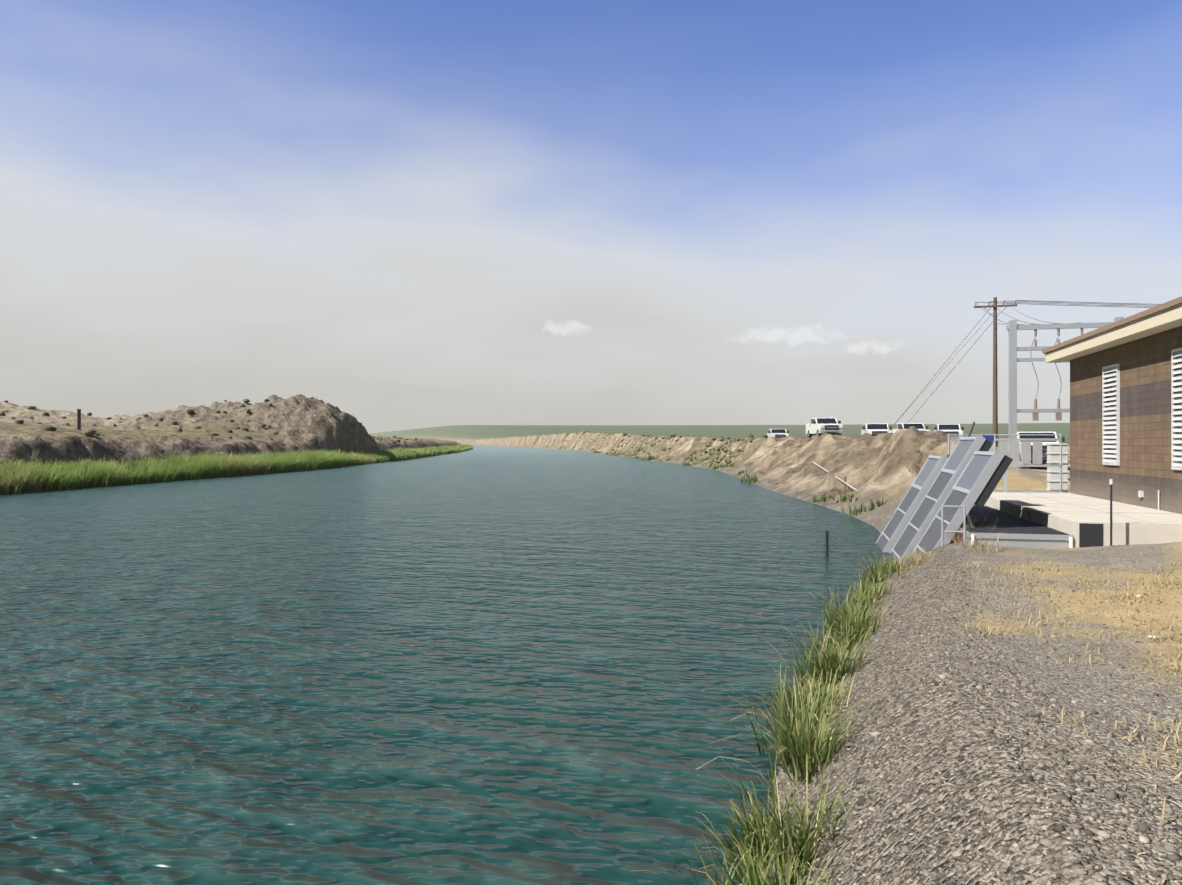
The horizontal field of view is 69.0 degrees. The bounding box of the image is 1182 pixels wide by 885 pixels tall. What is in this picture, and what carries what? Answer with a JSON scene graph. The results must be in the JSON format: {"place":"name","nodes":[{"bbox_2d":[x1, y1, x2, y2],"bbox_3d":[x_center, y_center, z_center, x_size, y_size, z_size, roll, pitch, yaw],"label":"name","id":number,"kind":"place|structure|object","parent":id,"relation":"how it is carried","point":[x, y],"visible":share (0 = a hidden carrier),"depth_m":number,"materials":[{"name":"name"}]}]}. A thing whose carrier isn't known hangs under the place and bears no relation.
{"place":"outdoors","nodes":[
{"label":"outdoors","id":0,"kind":"place"},
{"bbox_2d":[0,445,899,884],"bbox_3d":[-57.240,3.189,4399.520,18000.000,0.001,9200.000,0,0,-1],"label":"canal water","id":1,"kind":"structure","parent":0,"point":[496,665],"depth_m":12.24,"materials":[{"name":"teal liquid"}]},
{"bbox_2d":[0,394,1181,884],"bbox_3d":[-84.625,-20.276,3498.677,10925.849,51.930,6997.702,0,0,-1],"label":"terrain","id":2,"kind":"structure","parent":0,"point":[884,466],"depth_m":11.59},
{"bbox_2d":[0,447,344,494],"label":"reeds","id":3,"kind":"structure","parent":2,"relation":"on","point":[19,477],"depth_m":70.36,"materials":[{"name":"green plant"}]},
{"bbox_2d":[0,397,421,442],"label":"sage brush","id":4,"kind":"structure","parent":2,"relation":"on","point":[88,432],"depth_m":113.20,"materials":[{"name":"plant"}]},
{"bbox_2d":[311,446,443,465],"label":"reeds","id":5,"kind":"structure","parent":2,"relation":"on","point":[362,457],"depth_m":147.78,"materials":[{"name":"green plant"}]},
{"bbox_2d":[434,444,473,453],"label":"reeds","id":6,"kind":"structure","parent":2,"relation":"on","point":[458,448],"depth_m":273.18,"materials":[{"name":"green plant"}]},
{"bbox_2d":[77,409,857,556],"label":"posts","id":7,"kind":"object","parent":2,"relation":"on","point":[826,531],"visible":0.54,"depth_m":47.05,"materials":[{"name":"grey metal"}]},
{"bbox_2d":[534,431,767,467],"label":"bank weeds","id":8,"kind":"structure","parent":2,"relation":"on","point":[716,460],"depth_m":124.77,"materials":[{"name":"plant"}]},
{"bbox_2d":[594,451,894,515],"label":"bank grass clumps","id":9,"kind":"object","parent":2,"relation":"on","point":[844,499],"depth_m":43.82,"materials":[{"name":"plant"}]},
{"bbox_2d":[634,552,908,884],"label":"grass clumps","id":10,"kind":"object","parent":2,"relation":"on","point":[763,829],"visible":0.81,"depth_m":7.37,"materials":[{"name":"green plant"}]},
{"bbox_2d":[767,429,788,438],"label":"pickup truck","id":11,"kind":"object","parent":2,"relation":"on","point":[778,433],"visible":0.5,"depth_m":104.97,"materials":[{"name":"white metal"}]},
{"bbox_2d":[662,558,900,884],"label":"reeds","id":12,"kind":"object","parent":2,"relation":"on","point":[780,815],"visible":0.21,"depth_m":7.33,"materials":[{"name":"green plant"}]},
{"bbox_2d":[805,418,843,437],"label":"pickup truck","id":13,"kind":"object","parent":2,"relation":"on","point":[820,426],"visible":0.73,"depth_m":77.44,"materials":[{"name":"white metal"}]},
{"bbox_2d":[777,559,912,880],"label":"riprap boulders","id":14,"kind":"object","parent":2,"relation":"on","point":[862,801],"visible":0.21,"depth_m":6.59,"materials":[{"name":"grey stone"}]},
{"bbox_2d":[861,423,891,436],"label":"pickup truck","id":15,"kind":"object","parent":2,"relation":"on","point":[874,430],"visible":0.38,"depth_m":75.63,"materials":[{"name":"white metal"}]},
{"bbox_2d":[892,423,929,432],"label":"pickup truck","id":16,"kind":"object","parent":2,"relation":"on","point":[919,426],"visible":0.23,"depth_m":77.93,"materials":[{"name":"white metal"}]},
{"bbox_2d":[878,512,1012,577],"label":"dry tufts","id":17,"kind":"object","parent":2,"relation":"on","point":[923,560],"visible":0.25,"depth_m":17.96,"materials":[{"name":"beige plant"}]},
{"bbox_2d":[933,424,963,438],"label":"pickup truck","id":18,"kind":"object","parent":2,"relation":"on","point":[951,429],"visible":0.35,"depth_m":77.18,"materials":[{"name":"white metal"}]},
{"bbox_2d":[763,555,1181,884],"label":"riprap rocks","id":19,"kind":"object","parent":2,"relation":"on","point":[1101,877],"visible":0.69,"depth_m":5.00,"materials":[{"name":"grey gravel"}]},
{"bbox_2d":[876,422,1073,563],"bbox_3d":[9.350,1.948,22.986,4.059,5.078,9.205,0,0,14],"label":"water intake screen","id":20,"kind":"object","parent":2,"relation":"on","point":[947,493],"visible":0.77,"depth_m":21.80,"materials":[{"name":"grey metal"}]},
{"bbox_2d":[948,433,1064,492],"bbox_3d":[14.281,0.839,29.498,3.670,2.300,1.040,0,0,14],"label":"metal railing","id":21,"kind":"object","parent":2,"relation":"on","point":[1025,451],"depth_m":29.74,"materials":[{"name":"grey metal"}]},
{"bbox_2d":[887,297,1159,446],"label":"utility pole","id":22,"kind":"object","parent":2,"relation":"on","point":[994,305],"visible":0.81,"depth_m":52.11,"materials":[{"name":"brown wood"}]},
{"bbox_2d":[1008,432,1064,463],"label":"transformer","id":23,"kind":"object","parent":2,"relation":"on","point":[1044,452],"visible":0.31,"depth_m":44.37,"materials":[{"name":"white metal"}]},
{"bbox_2d":[937,560,1181,882],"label":"straw patches","id":24,"kind":"object","parent":2,"relation":"on","point":[1166,635],"visible":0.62,"depth_m":10.30,"materials":[{"name":"yellow plant"}]},
{"bbox_2d":[1006,317,1123,463],"bbox_3d":[20.389,-2.131,36.623,5.050,6.361,0.600,0,0,14],"label":"substation gantry","id":25,"kind":"object","parent":2,"relation":"on","point":[1012,327],"visible":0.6,"depth_m":36.98,"materials":[{"name":"metal"}]},
{"bbox_2d":[969,578,1181,817],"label":"gravel stones","id":26,"kind":"object","parent":2,"relation":"on","point":[1151,738],"visible":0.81,"depth_m":7.75,"materials":[{"name":"grey gravel"}]},
{"bbox_2d":[973,492,1181,546],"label":"concrete pad","id":27,"kind":"object","parent":2,"relation":"on","point":[1084,520],"visible":0.62,"depth_m":19.73,"materials":[{"name":"beige concrete"}]},
{"bbox_2d":[1046,444,1068,492],"bbox_3d":[16.818,1.064,31.015,0.900,2.050,0.800,0,0,14],"label":"electrical cabinet","id":28,"kind":"object","parent":27,"relation":"on","point":[1053,473],"visible":0.79,"depth_m":30.81,"materials":[{"name":"grey metal"}]},
{"bbox_2d":[1109,479,1112,545],"bbox_3d":[10.787,1.449,17.825,0.065,1.380,0.065,0,0,-9],"label":"marker post","id":29,"kind":"object","parent":2,"relation":"on","point":[1110,481],"visible":1,"depth_m":17.80,"materials":[{"name":"grey metal"}]},
{"bbox_2d":[1043,296,1181,513],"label":"pump house","id":30,"kind":"structure","parent":2,"relation":"on","point":[1126,405],"depth_m":23.28,"materials":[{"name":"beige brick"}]},
{"bbox_2d":[1137,595,1161,638],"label":"litter scraps","id":31,"kind":"object","parent":2,"relation":"on","point":[1154,636],"visible":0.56,"depth_m":9.48,"materials":[{"name":"white paper"}]},
{"bbox_2d":[0,0,1181,433],"label":"sky","id":32,"kind":"structure","parent":0,"point":[394,215],"materials":[{"name":"blue"}]}
]}

